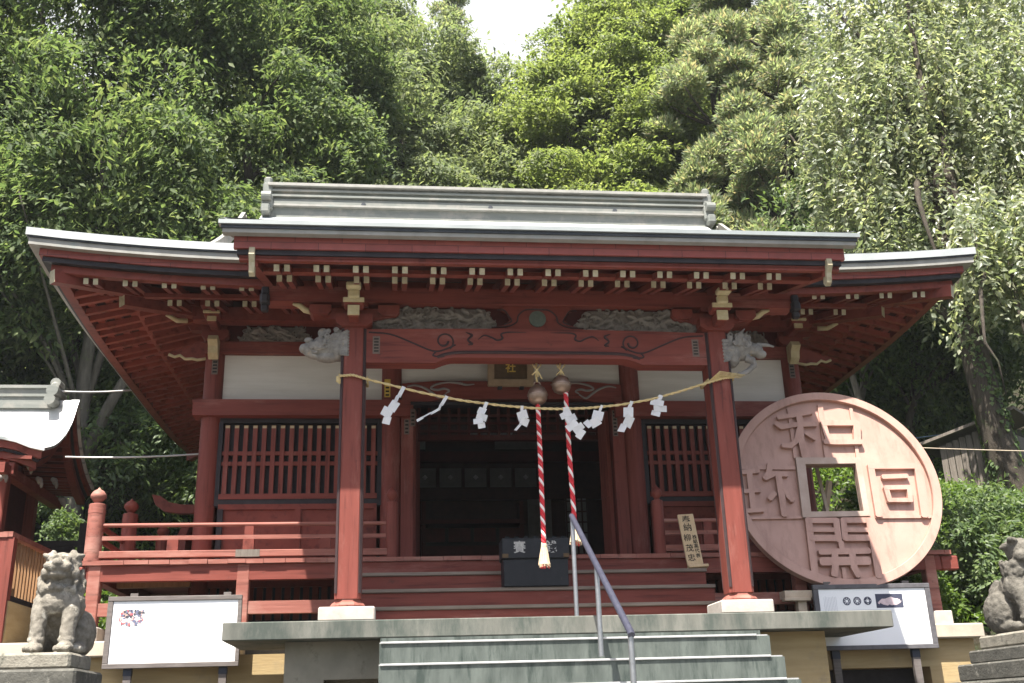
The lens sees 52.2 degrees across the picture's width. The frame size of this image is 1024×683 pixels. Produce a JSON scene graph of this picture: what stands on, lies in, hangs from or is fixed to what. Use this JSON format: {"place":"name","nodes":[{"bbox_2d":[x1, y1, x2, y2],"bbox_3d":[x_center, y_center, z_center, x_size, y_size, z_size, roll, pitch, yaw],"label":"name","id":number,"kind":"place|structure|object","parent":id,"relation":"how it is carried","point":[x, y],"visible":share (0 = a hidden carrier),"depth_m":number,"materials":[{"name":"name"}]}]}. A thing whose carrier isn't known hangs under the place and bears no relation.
{"place":"outdoors","nodes":[
{"label":"outdoors","id":0,"kind":"place"},
{"bbox_2d":[2,331,1023,649],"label":"ground","id":1,"kind":"structure","parent":0,"point":[832,501],"depth_m":21.33,"materials":[{"name":"green plant"}]},
{"bbox_2d":[0,0,84,382],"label":"evergreen tree","id":2,"kind":"object","parent":1,"relation":"on","point":[17,339],"visible":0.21,"depth_m":19.95,"materials":[{"name":"green plant"}]},
{"bbox_2d":[37,501,54,518],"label":"shrub","id":3,"kind":"object","parent":1,"relation":"on","point":[45,510],"visible":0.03,"depth_m":18.20,"materials":[{"name":"green plant"}]},
{"bbox_2d":[0,378,93,566],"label":"shrine","id":4,"kind":"object","parent":1,"relation":"on","point":[40,435],"visible":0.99,"depth_m":13.45,"materials":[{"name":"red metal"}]},
{"bbox_2d":[1,259,99,384],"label":"understory tree","id":5,"kind":"object","parent":1,"relation":"on","point":[28,375],"visible":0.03,"depth_m":23.04,"materials":[{"name":"green plant"}]},
{"bbox_2d":[0,265,119,511],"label":"understory tree","id":6,"kind":"object","parent":1,"relation":"on","point":[19,376],"visible":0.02,"depth_m":23.00,"materials":[{"name":"green plant"}]},
{"bbox_2d":[34,498,104,584],"bbox_3d":[-7.448,3.590,17.009,2.157,2.168,1.812,8,-22,-26],"label":"shrub","id":7,"kind":"object","parent":1,"relation":"on","point":[58,527],"visible":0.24,"depth_m":17.18,"materials":[{"name":"green plant"}]},
{"bbox_2d":[0,369,197,532],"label":"understory tree","id":8,"kind":"object","parent":1,"relation":"on","point":[166,478],"visible":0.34,"depth_m":19.62,"materials":[{"name":"green plant"}]},
{"bbox_2d":[46,352,192,522],"bbox_3d":[-6.614,2.212,21.815,6.731,6.111,4.438,1,-20,-6],"label":"understory tree","id":9,"kind":"object","parent":1,"relation":"on","point":[105,373],"visible":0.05,"depth_m":21.01,"materials":[{"name":"green plant"}]},
{"bbox_2d":[101,559,144,600],"bbox_3d":[-6.031,4.658,17.613,2.767,2.132,1.913,-10,-21,21],"label":"shrub","id":10,"kind":"object","parent":1,"relation":"on","point":[108,595],"visible":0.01,"depth_m":17.50,"materials":[{"name":"green plant"}]},
{"bbox_2d":[0,0,282,540],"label":"evergreen tree","id":11,"kind":"object","parent":1,"relation":"on","point":[143,40],"visible":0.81,"depth_m":19.99,"materials":[{"name":"green plant"}]},
{"bbox_2d":[45,0,416,308],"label":"evergreen tree","id":12,"kind":"object","parent":1,"relation":"on","point":[341,76],"visible":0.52,"depth_m":23.60,"materials":[{"name":"green plant"}]},
{"bbox_2d":[225,0,404,182],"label":"oak tree","id":13,"kind":"object","parent":1,"relation":"on","point":[276,78],"depth_m":33.76,"materials":[{"name":"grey plant"}]},
{"bbox_2d":[275,0,561,188],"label":"oak tree","id":14,"kind":"object","parent":1,"relation":"on","point":[418,90],"visible":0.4,"depth_m":29.57,"materials":[{"name":"green plant"}]},
{"bbox_2d":[424,0,475,97],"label":"cedar tree","id":15,"kind":"object","parent":1,"relation":"on","point":[434,9],"visible":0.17,"depth_m":43.58,"materials":[{"name":"green plant"}]},
{"bbox_2d":[351,172,559,189],"bbox_3d":[-1.795,0.614,25.724,8.692,10.344,5.628,1,-20,-6],"label":"oak tree","id":16,"kind":"object","parent":1,"relation":"on","point":[392,180],"depth_m":26.12,"materials":[{"name":"green plant"}]},
{"bbox_2d":[0,623,984,682],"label":"terrace wall","id":17,"kind":"structure","parent":1,"relation":"on","point":[945,659],"depth_m":10.71,"materials":[{"name":"beige concrete"}]},
{"bbox_2d":[0,531,51,642],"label":"lattice fence","id":18,"kind":"object","parent":17,"relation":"on","point":[22,560],"visible":0.62,"depth_m":10.28,"materials":[{"name":"beige wood"}]},
{"bbox_2d":[25,177,975,640],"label":"shrine hall","id":19,"kind":"structure","parent":17,"relation":"on","point":[321,493],"depth_m":11.50,"materials":[{"name":"red wood"}]},
{"bbox_2d":[61,389,131,392],"bbox_3d":[-5.581,0.664,14.357,0.028,0.463,1.491,-11,-22,24],"label":"cable","id":20,"kind":"object","parent":19,"relation":"attached to","point":[95,391],"visible":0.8,"depth_m":14.17,"materials":[{"name":"grey metal"}]},
{"bbox_2d":[65,453,197,457],"bbox_3d":[-4.645,1.433,13.245,1.875,0.179,0.024,5,-21,-18],"label":"cable","id":21,"kind":"object","parent":19,"relation":"attached to","point":[133,456],"visible":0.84,"depth_m":13.19,"materials":[{"name":"grey metal"}]},
{"bbox_2d":[214,422,381,506],"bbox_3d":[-2.436,1.410,12.000,1.865,0.970,0.075,1,-20,-6],"label":"lattice window","id":22,"kind":"structure","parent":19,"relation":"in","point":[226,453],"depth_m":11.98,"materials":[{"name":"red wood"}]},
{"bbox_2d":[413,410,419,556],"bbox_3d":[-1.157,1.871,12.571,0.050,1.860,1.050,-1,-20,-3],"label":"door leaf","id":23,"kind":"structure","parent":19,"relation":"in","point":[416,445],"depth_m":12.29,"materials":[{"name":"red wood"}]},
{"bbox_2d":[487,364,533,389],"bbox_3d":[-0.017,0.270,12.457,0.550,0.618,0.204,1,-20,-6],"label":"shrine plaque","id":24,"kind":"object","parent":19,"relation":"attached to","point":[500,376],"visible":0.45,"depth_m":12.42,"materials":[{"name":"brown wood"}]},
{"bbox_2d":[499,536,568,586],"bbox_3d":[0.222,2.206,10.409,0.670,0.487,0.304,1,-20,-6],"label":"offertory box","id":25,"kind":"object","parent":19,"relation":"on","point":[518,559],"visible":0.92,"depth_m":10.28,"materials":[{"name":"black paint"}]},
{"bbox_2d":[527,363,547,404],"bbox_3d":[0.247,0.417,10.283,0.208,0.431,0.208,1,-20,-6],"label":"shrine bell","id":26,"kind":"object","parent":19,"relation":"hanging from","point":[537,394],"visible":1,"depth_m":10.19,"materials":[{"name":"brown metal"}]},
{"bbox_2d":[536,404,550,568],"bbox_3d":[0.279,1.356,9.943,0.116,1.584,0.120,1,-20,-6],"label":"bell rope","id":27,"kind":"object","parent":26,"relation":"hanging from","point":[544,561],"visible":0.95,"depth_m":9.88,"materials":[{"name":"red fabric"}]},
{"bbox_2d":[336,371,743,409],"bbox_3d":[0.315,0.513,10.145,3.999,0.387,0.365,1,-20,-6],"label":"sacred rope","id":28,"kind":"object","parent":19,"relation":"attached to","point":[718,376],"visible":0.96,"depth_m":9.99,"materials":[{"name":"fabric"}]},
{"bbox_2d":[380,386,405,424],"bbox_3d":[-1.118,0.601,9.814,0.238,0.390,0.060,1,-20,-6],"label":"paper streamer","id":29,"kind":"object","parent":28,"relation":"hanging from","point":[389,410],"visible":1,"depth_m":9.79,"materials":[{"name":"white paper"}]},
{"bbox_2d":[416,395,447,421],"bbox_3d":[-0.750,0.631,9.845,0.305,0.268,0.049,1,-20,-6],"label":"paper streamer","id":30,"kind":"object","parent":28,"relation":"hanging from","point":[439,407],"visible":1,"depth_m":9.84,"materials":[{"name":"white paper"}]},
{"bbox_2d":[473,401,487,428],"bbox_3d":[-0.292,0.694,9.869,0.148,0.274,0.048,1,-20,-6],"label":"paper streamer","id":31,"kind":"object","parent":28,"relation":"hanging from","point":[481,416],"visible":1,"depth_m":9.86,"materials":[{"name":"white paper"}]},
{"bbox_2d":[514,406,528,430],"bbox_3d":[0.092,0.730,9.906,0.155,0.256,0.062,1,-20,-6],"label":"paper streamer","id":32,"kind":"object","parent":28,"relation":"hanging from","point":[522,415],"visible":1,"depth_m":9.91,"materials":[{"name":"white paper"}]},
{"bbox_2d":[559,407,585,439],"bbox_3d":[0.578,0.780,9.939,0.242,0.328,0.055,-1,-20,-3],"label":"paper streamer","id":33,"kind":"object","parent":28,"relation":"hanging from","point":[575,426],"visible":1,"depth_m":9.93,"materials":[{"name":"white paper"}]},
{"bbox_2d":[583,405,603,427],"bbox_3d":[0.779,0.719,9.987,0.214,0.244,0.037,2,-20,-9],"label":"paper streamer","id":34,"kind":"object","parent":28,"relation":"hanging from","point":[596,419],"visible":1,"depth_m":9.97,"materials":[{"name":"white paper"}]},
{"bbox_2d":[618,401,634,431],"bbox_3d":[1.093,0.720,10.018,0.181,0.329,0.068,1,-20,-6],"label":"paper streamer","id":35,"kind":"object","parent":28,"relation":"hanging from","point":[628,421],"visible":1,"depth_m":10.02,"materials":[{"name":"white paper"}]},
{"bbox_2d":[650,394,666,416],"bbox_3d":[1.416,0.621,10.097,0.168,0.238,0.056,1,-20,-6],"label":"paper streamer","id":36,"kind":"object","parent":28,"relation":"hanging from","point":[658,404],"visible":1,"depth_m":10.10,"materials":[{"name":"white paper"}]},
{"bbox_2d":[551,363,570,393],"bbox_3d":[0.484,0.365,10.329,0.199,0.319,0.199,1,-20,-6],"label":"shrine bell","id":37,"kind":"object","parent":19,"relation":"hanging from","point":[561,384],"visible":1,"depth_m":10.25,"materials":[{"name":"brown metal"}]},
{"bbox_2d":[563,392,581,545],"bbox_3d":[0.574,1.153,10.030,0.118,1.607,0.117,1,-20,-6],"label":"bell rope","id":38,"kind":"object","parent":37,"relation":"hanging from","point":[570,471],"visible":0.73,"depth_m":9.98,"materials":[{"name":"red fabric"}]},
{"bbox_2d":[597,411,616,553],"bbox_3d":[1.130,1.753,12.436,0.074,1.860,0.220,6,-21,-19],"label":"door leaf","id":39,"kind":"structure","parent":19,"relation":"in","point":[609,531],"depth_m":12.40,"materials":[{"name":"red wood"}]},
{"bbox_2d":[641,423,742,503],"bbox_3d":[2.488,1.461,12.550,1.865,0.970,0.075,1,-20,-6],"label":"lattice window","id":40,"kind":"structure","parent":19,"relation":"in","point":[702,462],"depth_m":12.49,"materials":[{"name":"red wood"}]},
{"bbox_2d":[677,514,708,568],"bbox_3d":[1.888,2.083,10.905,0.240,0.600,0.194,1,-20,-6],"label":"votive board","id":41,"kind":"object","parent":19,"relation":"on","point":[691,545],"visible":1,"depth_m":10.90,"materials":[{"name":"beige wood"}]},
{"bbox_2d":[779,468,831,611],"bbox_3d":[3.470,2.030,11.568,1.500,2.241,1.009,1,-20,-6],"label":"coin stand","id":42,"kind":"object","parent":17,"relation":"on","point":[800,598],"visible":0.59,"depth_m":10.81,"materials":[{"name":"brown stone"}]},
{"bbox_2d":[739,392,941,584],"bbox_3d":[3.526,1.587,11.418,2.290,2.290,0.126,-1,-31,-2],"label":"coin monument","id":43,"kind":"object","parent":42,"relation":"on","point":[887,533],"visible":0.92,"depth_m":11.36,"materials":[{"name":"pink stone"}]},
{"bbox_2d":[2,0,1023,382],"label":"hillside wood","id":44,"kind":"object","parent":1,"relation":"on","point":[486,122],"visible":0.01,"depth_m":32.13,"materials":[{"name":"green plant"}]},
{"bbox_2d":[35,448,995,630],"bbox_3d":[-1.024,3.168,17.492,25.382,4.948,9.980,-4,-20,6],"label":"ground cover","id":45,"kind":"object","parent":1,"relation":"on","point":[118,517],"visible":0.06,"depth_m":19.45,"materials":[{"name":"green plant"}]},
{"bbox_2d":[469,0,721,192],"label":"maple tree","id":46,"kind":"object","parent":1,"relation":"on","point":[560,109],"visible":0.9,"depth_m":28.54,"materials":[{"name":"green plant"}]},
{"bbox_2d":[532,176,726,213],"bbox_3d":[2.533,0.900,25.570,6.995,10.636,4.793,5,-21,-19],"label":"maple tree","id":47,"kind":"object","parent":1,"relation":"on","point":[657,187],"visible":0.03,"depth_m":25.87,"materials":[{"name":"green plant"}]},
{"bbox_2d":[587,0,760,99],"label":"maple tree","id":48,"kind":"object","parent":1,"relation":"on","point":[680,11],"visible":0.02,"depth_m":34.83,"materials":[{"name":"green plant"}]},
{"bbox_2d":[639,6,795,230],"bbox_3d":[5.262,-3.618,25.929,3.940,11.918,2.632,1,-20,-6],"label":"cedar tree","id":49,"kind":"object","parent":1,"relation":"on","point":[695,165],"visible":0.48,"depth_m":26.71,"materials":[{"name":"green plant"}]},
{"bbox_2d":[711,200,736,229],"bbox_3d":[4.439,0.344,23.712,2.225,7.959,1.664,1,-20,-6],"label":"cedar tree","id":50,"kind":"object","parent":1,"relation":"on","point":[725,220],"visible":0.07,"depth_m":24.64,"materials":[{"name":"green plant"}]},
{"bbox_2d":[670,0,854,226],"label":"cedar tree","id":51,"kind":"object","parent":1,"relation":"on","point":[749,18],"visible":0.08,"depth_m":31.11,"materials":[{"name":"green plant"}]},
{"bbox_2d":[710,0,855,231],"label":"cedar tree","id":52,"kind":"object","parent":1,"relation":"on","point":[774,23],"visible":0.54,"depth_m":25.76,"materials":[{"name":"green plant"}]},
{"bbox_2d":[741,165,867,400],"bbox_3d":[6.085,-0.046,20.178,2.502,6.626,2.538,-12,-22,26],"label":"slender tree","id":53,"kind":"object","parent":1,"relation":"on","point":[855,388],"visible":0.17,"depth_m":20.79,"materials":[{"name":"green plant"}]},
{"bbox_2d":[775,188,1023,450],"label":"understory tree","id":54,"kind":"object","parent":1,"relation":"on","point":[806,222],"depth_m":23.37,"materials":[{"name":"green plant"}]},
{"bbox_2d":[779,0,1023,492],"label":"weeping tree","id":55,"kind":"object","parent":1,"relation":"on","point":[937,157],"visible":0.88,"depth_m":18.91,"materials":[{"name":"green plant"}]},
{"bbox_2d":[923,447,1021,450],"bbox_3d":[6.919,1.545,14.967,4.518,0.043,0.014,2,-20,-11],"label":"cable","id":56,"kind":"object","parent":55,"relation":"attached to","point":[973,449],"visible":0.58,"depth_m":14.89,"materials":[{"name":"grey metal"}]},
{"bbox_2d":[838,473,984,512],"bbox_3d":[5.890,2.611,15.493,2.405,1.415,1.788,10,-23,-29],"label":"shrub","id":57,"kind":"object","parent":1,"relation":"on","point":[852,504],"visible":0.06,"depth_m":15.41,"materials":[{"name":"green plant"}]},
{"bbox_2d":[830,230,1011,407],"bbox_3d":[7.131,0.126,21.402,6.650,6.472,4.684,4,-21,-16],"label":"understory tree","id":58,"kind":"object","parent":1,"relation":"on","point":[865,376],"visible":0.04,"depth_m":20.70,"materials":[{"name":"green plant"}]},
{"bbox_2d":[829,325,1023,442],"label":"understory tree","id":59,"kind":"object","parent":1,"relation":"on","point":[877,394],"visible":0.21,"depth_m":21.39,"materials":[{"name":"green plant"}]},
{"bbox_2d":[836,248,1023,441],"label":"understory tree","id":60,"kind":"object","parent":1,"relation":"on","point":[912,403],"visible":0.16,"depth_m":21.18,"materials":[{"name":"green plant"}]},
{"bbox_2d":[889,570,974,622],"bbox_3d":[4.660,3.179,12.066,1.409,1.492,1.382,-19,-26,40],"label":"shrub","id":61,"kind":"object","parent":1,"relation":"on","point":[951,601],"visible":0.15,"depth_m":11.83,"materials":[{"name":"green plant"}]},
{"bbox_2d":[899,531,977,620],"bbox_3d":[5.042,2.980,13.079,1.590,2.133,1.901,5,-21,-18],"label":"shrub","id":62,"kind":"object","parent":1,"relation":"on","point":[958,581],"depth_m":12.71,"materials":[{"name":"green plant"}]},
{"bbox_2d":[938,469,980,500],"bbox_3d":[6.728,2.698,16.352,1.552,1.397,2.206,-17,-25,36],"label":"shrub","id":63,"kind":"object","parent":1,"relation":"on","point":[950,482],"visible":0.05,"depth_m":15.91,"materials":[{"name":"green plant"}]},
{"bbox_2d":[920,406,1023,492],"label":"plank shed","id":64,"kind":"structure","parent":1,"relation":"on","point":[966,436],"depth_m":17.37,"materials":[{"name":"grey wood"}]},
{"bbox_2d":[935,503,1013,571],"bbox_3d":[5.728,2.907,13.978,2.059,1.535,1.752,1,-20,-6],"label":"shrub","id":65,"kind":"object","parent":1,"relation":"on","point":[939,538],"visible":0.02,"depth_m":14.18,"materials":[{"name":"green plant"}]},
{"bbox_2d":[930,498,1023,621],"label":"shrub","id":66,"kind":"object","parent":1,"relation":"on","point":[992,558],"visible":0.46,"depth_m":12.09,"materials":[{"name":"green plant"}]},
{"bbox_2d":[939,467,1023,584],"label":"shrub","id":67,"kind":"object","parent":1,"relation":"on","point":[990,501],"visible":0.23,"depth_m":13.26,"materials":[{"name":"green plant"}]},
{"bbox_2d":[944,481,1022,518],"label":"shrub","id":68,"kind":"object","parent":1,"relation":"on","point":[959,490],"visible":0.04,"depth_m":15.08,"materials":[{"name":"green plant"}]},
{"bbox_2d":[963,506,1023,580],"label":"shrub","id":69,"kind":"object","parent":1,"relation":"on","point":[1016,533],"visible":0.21,"depth_m":11.79,"materials":[{"name":"green plant"}]},
{"bbox_2d":[5,0,1023,110],"label":"sky","id":70,"kind":"structure","parent":0,"point":[505,19],"materials":[{"name":"white"}]},
{"bbox_2d":[222,610,893,682],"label":"entrance steps","id":71,"kind":"structure","parent":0,"point":[769,647],"depth_m":9.01,"materials":[{"name":"concrete"}]},
{"bbox_2d":[569,513,636,682],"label":"handrail","id":72,"kind":"object","parent":71,"relation":"on","point":[599,574],"visible":0.94,"depth_m":8.34,"materials":[{"name":"metal"}]},
{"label":"forecourt paving","id":73,"kind":"structure","parent":0,"visible":0},
{"bbox_2d":[0,652,101,682],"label":"stone pedestal","id":74,"kind":"object","parent":73,"relation":"on","point":[56,667],"visible":1,"depth_m":7.56,"materials":[{"name":"grey stone"}]},
{"bbox_2d":[22,550,96,654],"bbox_3d":[-3.502,2.048,8.156,0.478,0.792,0.775,1,-20,-8],"label":"guardian lion","id":75,"kind":"object","parent":74,"relation":"on","point":[62,619],"visible":0.96,"depth_m":7.94},
{"bbox_2d":[101,592,242,682],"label":"signboard","id":76,"kind":"object","parent":73,"relation":"on","point":[162,631],"visible":1,"depth_m":9.88,"materials":[{"name":"white plastic"}]},
{"bbox_2d":[811,581,938,682],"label":"signboard","id":77,"kind":"object","parent":73,"relation":"on","point":[910,607],"visible":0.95,"depth_m":10.72},
{"bbox_2d":[954,630,1023,682],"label":"stone pedestal","id":78,"kind":"object","parent":73,"relation":"on","point":[998,658],"visible":1,"depth_m":8.81,"materials":[{"name":"grey stone"}]},
{"bbox_2d":[983,537,1023,633],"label":"guardian lion","id":79,"kind":"object","parent":78,"relation":"on","point":[1003,609],"visible":0.99,"depth_m":8.93}
]}

